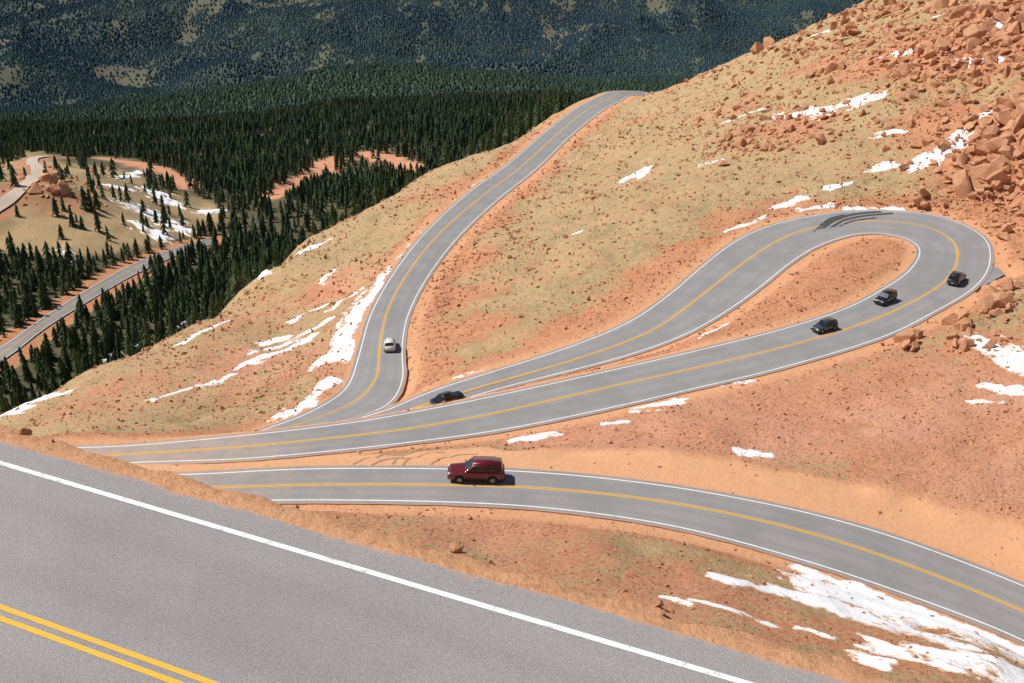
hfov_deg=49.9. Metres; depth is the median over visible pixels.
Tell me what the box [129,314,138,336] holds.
spruce tree
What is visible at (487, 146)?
spruce tree
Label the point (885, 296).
car
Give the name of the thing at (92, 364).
spruce tree
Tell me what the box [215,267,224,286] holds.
spruce tree
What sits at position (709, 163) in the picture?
snow patch
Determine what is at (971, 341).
boulder
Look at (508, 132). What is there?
spruce tree
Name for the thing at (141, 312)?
spruce tree
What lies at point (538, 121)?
spruce tree
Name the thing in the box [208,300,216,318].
spruce tree
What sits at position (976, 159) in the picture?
boulder
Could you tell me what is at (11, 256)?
spruce tree
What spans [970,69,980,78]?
boulder
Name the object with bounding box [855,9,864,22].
boulder
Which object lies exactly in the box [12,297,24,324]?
spruce tree
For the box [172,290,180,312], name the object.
spruce tree
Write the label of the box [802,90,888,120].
snow patch
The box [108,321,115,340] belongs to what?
spruce tree
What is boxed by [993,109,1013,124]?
boulder
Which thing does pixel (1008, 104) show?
boulder
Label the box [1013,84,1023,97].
boulder
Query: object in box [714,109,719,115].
boulder
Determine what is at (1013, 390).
snow patch
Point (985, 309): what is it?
boulder
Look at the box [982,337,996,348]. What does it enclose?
boulder
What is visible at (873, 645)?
snow patch
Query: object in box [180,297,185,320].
spruce tree
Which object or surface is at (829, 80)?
boulder
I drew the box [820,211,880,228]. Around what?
tar patch
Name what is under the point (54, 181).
boulder
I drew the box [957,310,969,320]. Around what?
boulder
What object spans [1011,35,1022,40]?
boulder
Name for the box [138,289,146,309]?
spruce tree
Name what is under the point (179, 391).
snow patch
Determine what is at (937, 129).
boulder
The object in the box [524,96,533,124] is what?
spruce tree
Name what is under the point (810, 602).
snow patch
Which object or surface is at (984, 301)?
boulder
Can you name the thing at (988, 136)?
boulder
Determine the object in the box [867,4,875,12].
boulder
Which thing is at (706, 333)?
snow patch
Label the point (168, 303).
spruce tree
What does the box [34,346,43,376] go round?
spruce tree
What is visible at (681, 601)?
snow patch
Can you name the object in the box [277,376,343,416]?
snow patch
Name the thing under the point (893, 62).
boulder
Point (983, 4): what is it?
boulder
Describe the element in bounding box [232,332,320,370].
snow patch
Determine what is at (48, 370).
spruce tree
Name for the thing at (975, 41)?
boulder
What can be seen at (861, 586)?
snow patch
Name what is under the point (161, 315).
spruce tree
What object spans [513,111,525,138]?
spruce tree
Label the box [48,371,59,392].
spruce tree
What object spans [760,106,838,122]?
snow patch
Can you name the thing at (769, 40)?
boulder
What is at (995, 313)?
boulder
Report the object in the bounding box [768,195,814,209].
snow patch
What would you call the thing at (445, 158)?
spruce tree
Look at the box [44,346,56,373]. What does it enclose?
spruce tree
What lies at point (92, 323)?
spruce tree
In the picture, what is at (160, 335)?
spruce tree
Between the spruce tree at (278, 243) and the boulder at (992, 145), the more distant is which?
the spruce tree at (278, 243)
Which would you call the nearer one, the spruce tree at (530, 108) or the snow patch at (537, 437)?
the snow patch at (537, 437)
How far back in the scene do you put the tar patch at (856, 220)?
169.72 m
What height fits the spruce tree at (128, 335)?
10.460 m
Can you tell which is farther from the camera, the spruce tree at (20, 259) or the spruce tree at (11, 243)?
the spruce tree at (11, 243)
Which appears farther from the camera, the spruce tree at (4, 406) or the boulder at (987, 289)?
the spruce tree at (4, 406)
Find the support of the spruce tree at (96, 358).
on the ground
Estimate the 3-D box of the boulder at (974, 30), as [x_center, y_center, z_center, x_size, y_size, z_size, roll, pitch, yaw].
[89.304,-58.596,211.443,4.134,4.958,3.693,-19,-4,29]
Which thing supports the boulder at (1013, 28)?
on the ground
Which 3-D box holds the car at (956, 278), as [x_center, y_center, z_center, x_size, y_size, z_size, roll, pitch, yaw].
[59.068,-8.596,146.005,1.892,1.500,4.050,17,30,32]
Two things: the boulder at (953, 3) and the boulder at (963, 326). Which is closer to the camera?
the boulder at (963, 326)
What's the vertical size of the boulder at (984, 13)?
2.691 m
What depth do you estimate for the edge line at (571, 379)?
111.77 m
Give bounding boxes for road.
[0,156,45,210]
[0,238,211,360]
[0,441,848,682]
[73,90,1023,645]
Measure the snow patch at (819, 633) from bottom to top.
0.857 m
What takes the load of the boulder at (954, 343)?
on the ground
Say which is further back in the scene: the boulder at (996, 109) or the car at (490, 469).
the boulder at (996, 109)
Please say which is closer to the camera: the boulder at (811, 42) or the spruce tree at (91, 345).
the boulder at (811, 42)
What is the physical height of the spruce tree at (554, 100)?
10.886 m
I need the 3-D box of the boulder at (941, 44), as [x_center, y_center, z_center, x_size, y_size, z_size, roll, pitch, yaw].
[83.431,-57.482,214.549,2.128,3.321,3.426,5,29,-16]
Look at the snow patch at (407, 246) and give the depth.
190.14 m
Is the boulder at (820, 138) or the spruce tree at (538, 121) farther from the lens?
the spruce tree at (538, 121)
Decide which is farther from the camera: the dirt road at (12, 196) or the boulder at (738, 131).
the dirt road at (12, 196)
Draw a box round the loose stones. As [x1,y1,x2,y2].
[0,0,1023,682]
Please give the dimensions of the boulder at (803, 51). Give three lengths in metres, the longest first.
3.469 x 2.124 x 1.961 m
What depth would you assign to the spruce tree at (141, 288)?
401.53 m
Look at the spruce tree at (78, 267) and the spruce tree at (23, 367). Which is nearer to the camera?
the spruce tree at (23, 367)
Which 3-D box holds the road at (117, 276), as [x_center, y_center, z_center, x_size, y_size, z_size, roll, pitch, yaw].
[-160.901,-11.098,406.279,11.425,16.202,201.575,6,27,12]
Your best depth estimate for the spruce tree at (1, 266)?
429.11 m
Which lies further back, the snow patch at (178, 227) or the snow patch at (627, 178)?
the snow patch at (178, 227)
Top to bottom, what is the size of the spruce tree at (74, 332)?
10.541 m
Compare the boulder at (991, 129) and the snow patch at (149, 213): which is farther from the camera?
the snow patch at (149, 213)
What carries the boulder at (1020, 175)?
on the ground
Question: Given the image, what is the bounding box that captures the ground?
[0,0,1023,682]
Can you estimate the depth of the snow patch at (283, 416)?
128.87 m
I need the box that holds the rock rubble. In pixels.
[1,0,1023,667]
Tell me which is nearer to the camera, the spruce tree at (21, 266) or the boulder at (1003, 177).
the boulder at (1003, 177)
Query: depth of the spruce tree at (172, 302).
382.54 m
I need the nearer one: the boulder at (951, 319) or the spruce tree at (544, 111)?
the boulder at (951, 319)
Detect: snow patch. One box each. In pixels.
[0,403,36,419]
[11,382,79,414]
[51,245,78,264]
[102,184,136,192]
[102,341,153,362]
[103,197,192,224]
[108,170,145,180]
[120,220,177,244]
[135,186,187,210]
[143,383,202,401]
[150,221,196,237]
[172,320,229,346]
[190,208,227,215]
[200,373,238,389]
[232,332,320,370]
[244,316,335,354]
[254,269,274,280]
[254,334,293,346]
[266,403,311,421]
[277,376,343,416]
[285,303,328,324]
[295,238,332,255]
[307,348,338,371]
[319,268,336,285]
[324,286,364,312]
[327,325,359,363]
[328,297,371,336]
[347,265,393,309]
[385,231,422,273]
[453,370,484,378]
[507,431,563,443]
[600,420,631,425]
[619,165,652,182]
[628,398,690,412]
[635,168,650,179]
[658,595,693,606]
[685,598,781,628]
[697,158,724,166]
[698,323,729,338]
[704,572,845,603]
[720,380,756,386]
[721,104,770,123]
[723,215,767,233]
[731,446,774,459]
[759,582,870,622]
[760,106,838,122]
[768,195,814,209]
[776,569,950,621]
[787,564,878,597]
[792,625,855,646]
[794,202,834,211]
[799,585,1023,666]
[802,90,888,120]
[815,596,987,652]
[822,181,853,190]
[842,206,908,210]
[842,580,913,609]
[843,649,898,671]
[850,632,974,675]
[863,157,940,172]
[868,128,908,139]
[877,43,922,58]
[898,641,1023,682]
[908,128,974,173]
[952,56,1003,67]
[960,332,1023,376]
[965,399,1004,403]
[968,109,992,118]
[975,382,1023,395]
[995,21,1003,28]
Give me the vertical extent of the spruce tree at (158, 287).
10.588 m
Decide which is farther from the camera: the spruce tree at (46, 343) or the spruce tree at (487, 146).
the spruce tree at (46, 343)
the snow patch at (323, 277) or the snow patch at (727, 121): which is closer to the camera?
the snow patch at (323, 277)
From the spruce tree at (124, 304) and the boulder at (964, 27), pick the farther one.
the spruce tree at (124, 304)
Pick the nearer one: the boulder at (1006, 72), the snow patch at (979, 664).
the snow patch at (979, 664)
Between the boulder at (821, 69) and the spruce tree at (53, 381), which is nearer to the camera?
the boulder at (821, 69)
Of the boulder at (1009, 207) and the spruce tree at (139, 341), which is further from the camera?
the spruce tree at (139, 341)
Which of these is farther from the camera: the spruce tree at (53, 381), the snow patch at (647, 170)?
the spruce tree at (53, 381)
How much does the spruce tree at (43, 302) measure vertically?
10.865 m
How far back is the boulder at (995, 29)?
211.27 m
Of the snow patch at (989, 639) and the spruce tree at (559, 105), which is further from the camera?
the spruce tree at (559, 105)
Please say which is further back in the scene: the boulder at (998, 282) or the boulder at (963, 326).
the boulder at (998, 282)
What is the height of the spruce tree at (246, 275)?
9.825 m
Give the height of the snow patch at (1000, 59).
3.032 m
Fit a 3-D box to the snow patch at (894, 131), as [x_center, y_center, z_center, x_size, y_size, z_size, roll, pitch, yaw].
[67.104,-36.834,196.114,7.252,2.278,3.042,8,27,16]
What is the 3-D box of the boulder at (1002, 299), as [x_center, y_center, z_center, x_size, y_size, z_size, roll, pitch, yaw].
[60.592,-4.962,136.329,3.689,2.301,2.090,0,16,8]
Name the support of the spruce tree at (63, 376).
on the ground
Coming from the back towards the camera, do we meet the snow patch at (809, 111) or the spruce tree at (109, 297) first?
the spruce tree at (109, 297)
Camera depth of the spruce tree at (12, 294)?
389.02 m
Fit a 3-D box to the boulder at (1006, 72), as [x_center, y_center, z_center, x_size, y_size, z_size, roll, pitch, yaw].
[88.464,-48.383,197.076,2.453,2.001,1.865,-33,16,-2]
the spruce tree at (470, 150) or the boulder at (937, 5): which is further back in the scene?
the spruce tree at (470, 150)
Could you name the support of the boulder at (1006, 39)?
on the ground
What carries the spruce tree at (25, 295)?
on the ground
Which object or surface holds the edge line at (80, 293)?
on the road at (117, 276)
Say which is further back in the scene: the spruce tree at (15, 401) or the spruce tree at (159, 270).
the spruce tree at (159, 270)
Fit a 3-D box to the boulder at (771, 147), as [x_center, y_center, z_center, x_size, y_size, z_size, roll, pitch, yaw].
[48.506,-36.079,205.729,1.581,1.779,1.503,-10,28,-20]
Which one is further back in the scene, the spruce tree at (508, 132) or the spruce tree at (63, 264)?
the spruce tree at (63, 264)
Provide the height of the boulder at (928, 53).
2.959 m
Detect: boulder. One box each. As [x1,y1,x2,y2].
[19,428,31,435]
[27,183,41,193]
[38,173,51,181]
[45,184,54,191]
[49,179,56,183]
[51,174,59,181]
[51,189,60,194]
[58,180,70,195]
[449,542,462,552]
[653,598,663,606]
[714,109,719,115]
[717,159,729,165]
[722,131,732,140]
[733,104,741,110]
[734,129,742,135]
[735,136,746,147]
[742,124,754,133]
[750,42,763,54]
[759,114,766,120]
[759,144,768,151]
[763,37,774,46]
[768,144,774,150]
[785,114,791,119]
[786,124,794,131]
[800,47,807,54]
[802,118,808,125]
[805,40,815,45]
[805,69,816,78]
[815,134,826,143]
[818,67,824,73]
[825,59,836,74]
[826,75,834,84]
[829,21,836,30]
[833,29,840,34]
[835,58,843,69]
[840,15,849,25]
[841,28,846,36]
[845,21,854,29]
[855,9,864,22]
[859,109,865,116]
[866,38,875,47]
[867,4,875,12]
[876,4,883,10]
[882,21,890,32]
[887,57,898,69]
[893,328,915,343]
[896,1,903,6]
[896,63,914,76]
[901,339,909,349]
[906,116,914,128]
[909,340,919,351]
[914,43,925,54]
[914,329,923,338]
[921,3,932,12]
[923,48,934,58]
[929,58,937,65]
[931,0,948,10]
[933,38,948,52]
[933,126,941,133]
[935,138,951,147]
[941,313,957,325]
[942,25,953,35]
[944,152,954,158]
[945,332,957,339]
[947,4,971,22]
[948,0,957,6]
[951,338,957,348]
[952,168,971,198]
[954,317,972,329]
[956,153,968,164]
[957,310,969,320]
[959,322,969,330]
[959,340,969,351]
[960,24,970,32]
[963,24,986,41]
[963,338,974,345]
[964,11,976,20]
[965,35,983,52]
[965,327,973,336]
[968,132,981,140]
[969,164,998,178]
[969,175,983,191]
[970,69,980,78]
[974,146,990,154]
[974,157,981,165]
[976,294,997,311]
[978,0,995,13]
[979,284,997,297]
[980,8,988,17]
[980,45,990,51]
[980,134,994,139]
[980,305,988,313]
[981,139,1001,154]
[982,125,998,136]
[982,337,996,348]
[983,18,994,34]
[985,170,1011,184]
[987,308,1002,316]
[990,328,996,335]
[991,27,998,33]
[991,154,1014,173]
[991,180,1002,189]
[991,292,1016,307]
[992,13,1003,20]
[993,107,1001,111]
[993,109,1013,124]
[996,29,1008,36]
[996,95,1011,104]
[996,278,1003,286]
[997,161,1010,168]
[998,35,1012,45]
[998,104,1004,110]
[998,145,1015,159]
[999,277,1014,290]
[1000,119,1014,130]
[1000,133,1014,142]
[1001,138,1009,146]
[1002,64,1010,77]
[1002,165,1009,172]
[1004,12,1011,19]
[1004,101,1013,108]
[1004,305,1011,310]
[1006,21,1019,35]
[1006,205,1019,210]
[1009,4,1020,14]
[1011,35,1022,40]
[1011,97,1018,107]
[1012,277,1022,288]
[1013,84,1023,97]
[1013,114,1023,132]
[1015,128,1023,136]
[1016,13,1023,23]
[1016,95,1023,113]
[1016,170,1023,179]
[1017,97,1023,104]
[1018,103,1023,115]
[1018,131,1023,141]
[1019,178,1023,190]
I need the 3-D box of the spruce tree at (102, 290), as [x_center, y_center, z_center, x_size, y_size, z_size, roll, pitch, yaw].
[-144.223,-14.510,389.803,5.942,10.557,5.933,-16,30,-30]
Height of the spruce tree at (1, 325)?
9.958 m
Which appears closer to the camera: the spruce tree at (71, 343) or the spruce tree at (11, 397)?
the spruce tree at (11, 397)
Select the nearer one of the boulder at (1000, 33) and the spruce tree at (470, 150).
the boulder at (1000, 33)
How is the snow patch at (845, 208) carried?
on the ground
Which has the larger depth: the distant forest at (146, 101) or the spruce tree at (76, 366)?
the distant forest at (146, 101)
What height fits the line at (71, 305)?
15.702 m
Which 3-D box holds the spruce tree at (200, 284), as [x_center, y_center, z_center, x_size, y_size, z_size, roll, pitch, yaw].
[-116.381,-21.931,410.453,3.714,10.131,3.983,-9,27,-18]
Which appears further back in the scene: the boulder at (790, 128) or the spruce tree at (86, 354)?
the spruce tree at (86, 354)
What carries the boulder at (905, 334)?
on the ground
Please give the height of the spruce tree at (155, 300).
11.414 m
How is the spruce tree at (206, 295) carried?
on the ground
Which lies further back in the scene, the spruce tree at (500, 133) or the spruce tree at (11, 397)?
the spruce tree at (500, 133)
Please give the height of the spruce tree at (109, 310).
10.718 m
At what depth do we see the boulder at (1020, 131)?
180.81 m
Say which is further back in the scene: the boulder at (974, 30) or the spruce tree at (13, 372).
the spruce tree at (13, 372)
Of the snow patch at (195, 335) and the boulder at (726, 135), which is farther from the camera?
the boulder at (726, 135)
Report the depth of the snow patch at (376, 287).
172.25 m
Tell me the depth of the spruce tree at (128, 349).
179.52 m
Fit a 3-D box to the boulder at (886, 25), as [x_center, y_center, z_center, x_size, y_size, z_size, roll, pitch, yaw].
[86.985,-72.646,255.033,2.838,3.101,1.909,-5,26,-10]
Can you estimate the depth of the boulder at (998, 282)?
143.46 m
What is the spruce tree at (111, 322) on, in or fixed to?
on the ground
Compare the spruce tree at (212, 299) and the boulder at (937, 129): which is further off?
the spruce tree at (212, 299)
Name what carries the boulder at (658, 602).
on the ground
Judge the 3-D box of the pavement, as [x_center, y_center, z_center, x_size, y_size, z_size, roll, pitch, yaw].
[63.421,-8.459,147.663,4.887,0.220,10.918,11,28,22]
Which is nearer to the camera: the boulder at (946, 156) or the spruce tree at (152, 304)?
the boulder at (946, 156)
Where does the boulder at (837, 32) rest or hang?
on the ground
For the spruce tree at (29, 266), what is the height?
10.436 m
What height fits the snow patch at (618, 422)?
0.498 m
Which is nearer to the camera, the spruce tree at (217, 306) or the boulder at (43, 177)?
the spruce tree at (217, 306)
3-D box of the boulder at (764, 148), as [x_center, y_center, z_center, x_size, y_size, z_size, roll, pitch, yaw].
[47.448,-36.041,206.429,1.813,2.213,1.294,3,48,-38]
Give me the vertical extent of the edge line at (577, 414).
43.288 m
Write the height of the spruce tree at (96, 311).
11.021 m
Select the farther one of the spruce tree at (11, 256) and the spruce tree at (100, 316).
the spruce tree at (11, 256)
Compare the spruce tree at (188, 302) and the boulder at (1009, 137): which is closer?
the boulder at (1009, 137)
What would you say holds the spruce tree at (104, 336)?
on the ground
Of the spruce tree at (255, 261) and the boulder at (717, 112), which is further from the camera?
the spruce tree at (255, 261)
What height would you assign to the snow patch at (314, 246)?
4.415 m
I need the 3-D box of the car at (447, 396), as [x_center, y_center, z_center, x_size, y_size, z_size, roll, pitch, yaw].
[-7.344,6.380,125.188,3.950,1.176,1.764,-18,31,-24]
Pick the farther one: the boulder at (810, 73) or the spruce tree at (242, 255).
the spruce tree at (242, 255)
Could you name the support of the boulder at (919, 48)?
on the ground
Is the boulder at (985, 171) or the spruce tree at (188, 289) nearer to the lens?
the boulder at (985, 171)
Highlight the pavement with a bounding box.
[981,267,1004,285]
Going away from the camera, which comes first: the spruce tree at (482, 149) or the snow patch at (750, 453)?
the snow patch at (750, 453)
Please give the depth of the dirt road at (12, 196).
494.86 m
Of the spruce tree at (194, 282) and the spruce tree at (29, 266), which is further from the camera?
the spruce tree at (29, 266)
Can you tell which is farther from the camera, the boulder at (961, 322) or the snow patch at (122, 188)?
the snow patch at (122, 188)
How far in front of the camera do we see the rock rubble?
202.96 m
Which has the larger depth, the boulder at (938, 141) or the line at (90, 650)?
the boulder at (938, 141)
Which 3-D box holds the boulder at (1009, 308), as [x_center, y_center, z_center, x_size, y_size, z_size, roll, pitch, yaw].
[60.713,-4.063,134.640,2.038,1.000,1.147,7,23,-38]
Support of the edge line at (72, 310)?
on the road at (117, 276)
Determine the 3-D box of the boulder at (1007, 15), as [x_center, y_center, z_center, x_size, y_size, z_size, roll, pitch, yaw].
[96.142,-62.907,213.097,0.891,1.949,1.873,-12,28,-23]
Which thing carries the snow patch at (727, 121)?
on the ground
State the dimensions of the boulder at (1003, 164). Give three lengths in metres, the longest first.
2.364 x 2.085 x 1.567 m
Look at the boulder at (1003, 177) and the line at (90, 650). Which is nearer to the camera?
the line at (90, 650)
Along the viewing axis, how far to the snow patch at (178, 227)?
502.92 m
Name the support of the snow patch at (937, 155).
on the ground
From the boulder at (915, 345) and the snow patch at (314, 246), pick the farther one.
the snow patch at (314, 246)
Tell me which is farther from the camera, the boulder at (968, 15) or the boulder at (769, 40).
the boulder at (769, 40)
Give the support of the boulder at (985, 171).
on the ground
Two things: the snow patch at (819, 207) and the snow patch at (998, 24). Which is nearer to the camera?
the snow patch at (819, 207)
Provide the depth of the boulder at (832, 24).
277.80 m
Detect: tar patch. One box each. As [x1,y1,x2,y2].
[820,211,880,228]
[820,214,844,225]
[831,213,892,226]
[838,217,875,226]
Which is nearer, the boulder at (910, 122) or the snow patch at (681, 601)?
the snow patch at (681, 601)
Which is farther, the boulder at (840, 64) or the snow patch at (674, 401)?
the boulder at (840, 64)
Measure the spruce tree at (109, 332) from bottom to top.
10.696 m
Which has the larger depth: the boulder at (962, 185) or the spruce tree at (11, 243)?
the spruce tree at (11, 243)
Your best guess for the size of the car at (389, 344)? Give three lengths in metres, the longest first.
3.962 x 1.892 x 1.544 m
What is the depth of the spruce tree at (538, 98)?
339.97 m
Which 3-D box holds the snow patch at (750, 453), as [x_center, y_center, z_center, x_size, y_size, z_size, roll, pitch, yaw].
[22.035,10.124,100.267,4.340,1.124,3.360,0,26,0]
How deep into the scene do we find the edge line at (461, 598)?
18.30 m
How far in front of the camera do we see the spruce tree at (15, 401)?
160.98 m
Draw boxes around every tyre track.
[371,458,410,464]
[392,449,424,463]
[402,452,443,464]
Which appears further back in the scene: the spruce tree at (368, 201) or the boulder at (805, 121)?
the spruce tree at (368, 201)
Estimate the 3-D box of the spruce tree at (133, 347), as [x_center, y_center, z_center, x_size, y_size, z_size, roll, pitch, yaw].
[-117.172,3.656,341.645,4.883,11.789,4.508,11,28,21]
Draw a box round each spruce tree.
[0,255,6,272]
[0,280,9,306]
[0,293,8,313]
[0,318,4,331]
[0,388,10,414]
[3,356,11,388]
[6,289,19,315]
[7,230,17,256]
[8,294,14,318]
[9,248,14,271]
[9,391,13,406]
[10,365,24,389]
[11,377,23,400]
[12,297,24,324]
[12,395,20,408]
[16,246,27,270]
[19,262,30,284]
[20,270,31,293]
[21,288,33,317]
[21,354,30,381]
[23,357,34,382]
[27,259,36,281]
[27,291,41,317]
[33,245,46,271]
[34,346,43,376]
[35,278,52,306]
[37,283,50,309]
[39,344,54,376]
[41,277,50,302]
[42,332,58,360]
[42,379,50,394]
[43,361,57,385]
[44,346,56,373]
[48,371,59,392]
[50,246,61,272]
[57,255,70,279]
[57,356,70,385]
[58,317,67,347]
[60,343,73,370]
[66,327,77,357]
[71,326,82,352]
[71,348,83,378]
[74,253,85,277]
[77,295,87,320]
[77,346,83,370]
[80,321,88,345]
[80,352,88,371]
[84,350,89,364]
[86,187,94,212]
[88,338,103,362]
[88,354,94,369]
[89,329,99,350]
[90,316,99,338]
[93,346,99,365]
[94,299,102,327]
[97,302,104,328]
[99,288,106,311]
[101,293,111,319]
[101,322,111,352]
[104,320,115,349]
[105,300,118,327]
[107,289,116,312]
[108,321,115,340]
[109,313,116,335]
[115,289,125,316]
[120,296,129,320]
[122,326,137,354]
[124,340,133,357]
[129,287,138,311]
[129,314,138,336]
[131,337,135,354]
[136,305,151,332]
[136,333,143,350]
[137,318,143,344]
[138,279,148,304]
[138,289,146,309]
[138,317,155,351]
[143,268,152,291]
[147,287,161,310]
[149,298,159,321]
[151,264,161,289]
[152,253,156,268]
[152,287,159,312]
[156,259,163,285]
[156,280,164,304]
[156,323,163,342]
[158,309,166,329]
[159,316,165,339]
[165,298,172,325]
[167,320,175,336]
[169,312,175,331]
[170,296,177,318]
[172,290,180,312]
[177,250,187,274]
[179,289,189,310]
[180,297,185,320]
[184,277,192,301]
[184,299,189,323]
[188,304,201,323]
[190,314,195,325]
[192,273,200,296]
[192,288,200,309]
[197,256,203,279]
[197,270,203,293]
[199,310,206,319]
[201,284,210,308]
[202,260,215,286]
[204,263,214,291]
[208,296,215,316]
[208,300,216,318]
[213,281,219,301]
[213,295,221,317]
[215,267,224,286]
[218,243,225,262]
[224,282,232,305]
[227,259,246,299]
[229,236,238,259]
[239,247,247,266]
[241,258,252,285]
[252,250,258,272]
[254,263,259,278]
[256,235,261,253]
[257,256,265,276]
[262,240,271,256]
[271,242,281,268]
[276,233,281,251]
[283,246,288,260]
[309,220,317,235]
[326,205,336,228]
[334,208,338,223]
[347,188,358,215]
[364,192,371,209]
[369,172,384,205]
[405,172,410,185]
[413,163,420,179]
[440,140,450,166]
[465,138,473,156]
[479,142,484,152]
[483,137,490,151]
[492,132,498,149]
[497,123,502,145]
[501,112,514,144]
[501,119,505,135]
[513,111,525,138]
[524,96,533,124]
[525,102,534,129]
[532,95,541,126]
[534,100,542,125]
[540,88,549,120]
[546,85,554,118]
[551,92,556,113]
[554,86,565,112]
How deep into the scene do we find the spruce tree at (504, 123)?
348.20 m
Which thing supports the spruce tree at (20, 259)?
on the ground
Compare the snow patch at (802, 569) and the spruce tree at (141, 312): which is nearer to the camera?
the snow patch at (802, 569)
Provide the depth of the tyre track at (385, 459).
93.73 m
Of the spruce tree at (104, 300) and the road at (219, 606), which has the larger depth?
the spruce tree at (104, 300)
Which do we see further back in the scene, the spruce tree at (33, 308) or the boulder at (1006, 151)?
the spruce tree at (33, 308)
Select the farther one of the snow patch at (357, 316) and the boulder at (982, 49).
the boulder at (982, 49)
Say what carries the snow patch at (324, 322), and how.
on the ground
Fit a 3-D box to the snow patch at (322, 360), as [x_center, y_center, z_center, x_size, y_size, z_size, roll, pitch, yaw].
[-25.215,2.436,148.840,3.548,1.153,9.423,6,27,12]
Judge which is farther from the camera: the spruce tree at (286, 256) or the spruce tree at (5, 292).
the spruce tree at (5, 292)
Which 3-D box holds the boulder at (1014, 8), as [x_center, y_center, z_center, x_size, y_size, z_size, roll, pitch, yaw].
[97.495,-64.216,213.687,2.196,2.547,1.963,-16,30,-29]
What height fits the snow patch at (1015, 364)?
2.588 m
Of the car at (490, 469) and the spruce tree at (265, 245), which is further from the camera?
the spruce tree at (265, 245)
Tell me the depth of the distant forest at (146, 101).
3890.01 m
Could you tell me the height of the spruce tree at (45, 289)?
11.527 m
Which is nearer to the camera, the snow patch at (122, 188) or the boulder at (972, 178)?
the boulder at (972, 178)
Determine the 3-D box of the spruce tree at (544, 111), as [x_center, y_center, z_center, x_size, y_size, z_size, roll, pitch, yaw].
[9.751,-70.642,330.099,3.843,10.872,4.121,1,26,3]
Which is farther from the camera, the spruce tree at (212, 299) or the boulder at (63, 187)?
the boulder at (63, 187)
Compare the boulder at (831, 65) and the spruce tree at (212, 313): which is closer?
the spruce tree at (212, 313)
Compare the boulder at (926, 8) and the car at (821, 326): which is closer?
the car at (821, 326)
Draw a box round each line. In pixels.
[0,238,208,347]
[0,461,753,682]
[0,604,218,682]
[0,615,184,682]
[2,241,209,353]
[6,244,209,357]
[77,93,1023,640]
[110,95,1023,612]
[129,96,1023,585]
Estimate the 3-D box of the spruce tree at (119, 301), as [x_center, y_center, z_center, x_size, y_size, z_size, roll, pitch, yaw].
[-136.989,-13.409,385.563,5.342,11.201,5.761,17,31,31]
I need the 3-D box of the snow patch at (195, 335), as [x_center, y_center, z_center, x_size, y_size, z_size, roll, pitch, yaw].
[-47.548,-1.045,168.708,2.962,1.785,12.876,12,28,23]
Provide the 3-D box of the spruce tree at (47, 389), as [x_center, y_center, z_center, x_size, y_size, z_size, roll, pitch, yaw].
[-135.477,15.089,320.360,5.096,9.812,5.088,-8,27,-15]
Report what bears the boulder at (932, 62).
on the ground
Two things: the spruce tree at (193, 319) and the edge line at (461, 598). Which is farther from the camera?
the spruce tree at (193, 319)
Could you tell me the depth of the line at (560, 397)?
109.47 m
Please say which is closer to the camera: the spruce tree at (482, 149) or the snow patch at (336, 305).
the snow patch at (336, 305)
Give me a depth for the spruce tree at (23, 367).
336.87 m
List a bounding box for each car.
[383,337,396,350]
[430,391,464,404]
[447,456,504,483]
[811,317,837,333]
[874,288,897,305]
[947,271,965,285]
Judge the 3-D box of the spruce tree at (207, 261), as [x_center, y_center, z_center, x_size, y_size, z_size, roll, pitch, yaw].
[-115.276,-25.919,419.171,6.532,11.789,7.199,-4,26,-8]
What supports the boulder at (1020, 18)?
on the ground
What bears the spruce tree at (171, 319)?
on the ground
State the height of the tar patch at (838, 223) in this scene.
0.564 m
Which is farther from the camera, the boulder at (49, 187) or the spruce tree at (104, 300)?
the boulder at (49, 187)
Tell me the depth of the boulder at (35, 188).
488.15 m
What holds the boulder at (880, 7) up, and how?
on the ground
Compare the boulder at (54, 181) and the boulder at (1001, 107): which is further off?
the boulder at (54, 181)
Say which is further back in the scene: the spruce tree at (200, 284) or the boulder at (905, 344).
the spruce tree at (200, 284)
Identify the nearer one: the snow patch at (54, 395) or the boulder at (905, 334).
the boulder at (905, 334)
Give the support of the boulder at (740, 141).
on the ground
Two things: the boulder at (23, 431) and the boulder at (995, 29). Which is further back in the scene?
the boulder at (995, 29)
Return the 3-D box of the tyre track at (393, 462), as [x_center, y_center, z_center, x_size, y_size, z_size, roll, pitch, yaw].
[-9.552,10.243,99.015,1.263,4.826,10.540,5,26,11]
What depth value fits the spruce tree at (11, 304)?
388.42 m
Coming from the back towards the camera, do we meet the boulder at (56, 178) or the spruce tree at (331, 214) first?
the boulder at (56, 178)
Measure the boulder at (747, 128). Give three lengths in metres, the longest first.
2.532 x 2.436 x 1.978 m
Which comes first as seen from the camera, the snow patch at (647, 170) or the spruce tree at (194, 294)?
the snow patch at (647, 170)
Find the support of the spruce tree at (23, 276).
on the ground
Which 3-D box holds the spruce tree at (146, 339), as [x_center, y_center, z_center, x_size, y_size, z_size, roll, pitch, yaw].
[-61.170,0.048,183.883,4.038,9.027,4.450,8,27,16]
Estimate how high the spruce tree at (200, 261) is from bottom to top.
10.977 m
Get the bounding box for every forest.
[0,0,864,122]
[0,88,596,405]
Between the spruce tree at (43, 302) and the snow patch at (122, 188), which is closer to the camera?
the spruce tree at (43, 302)

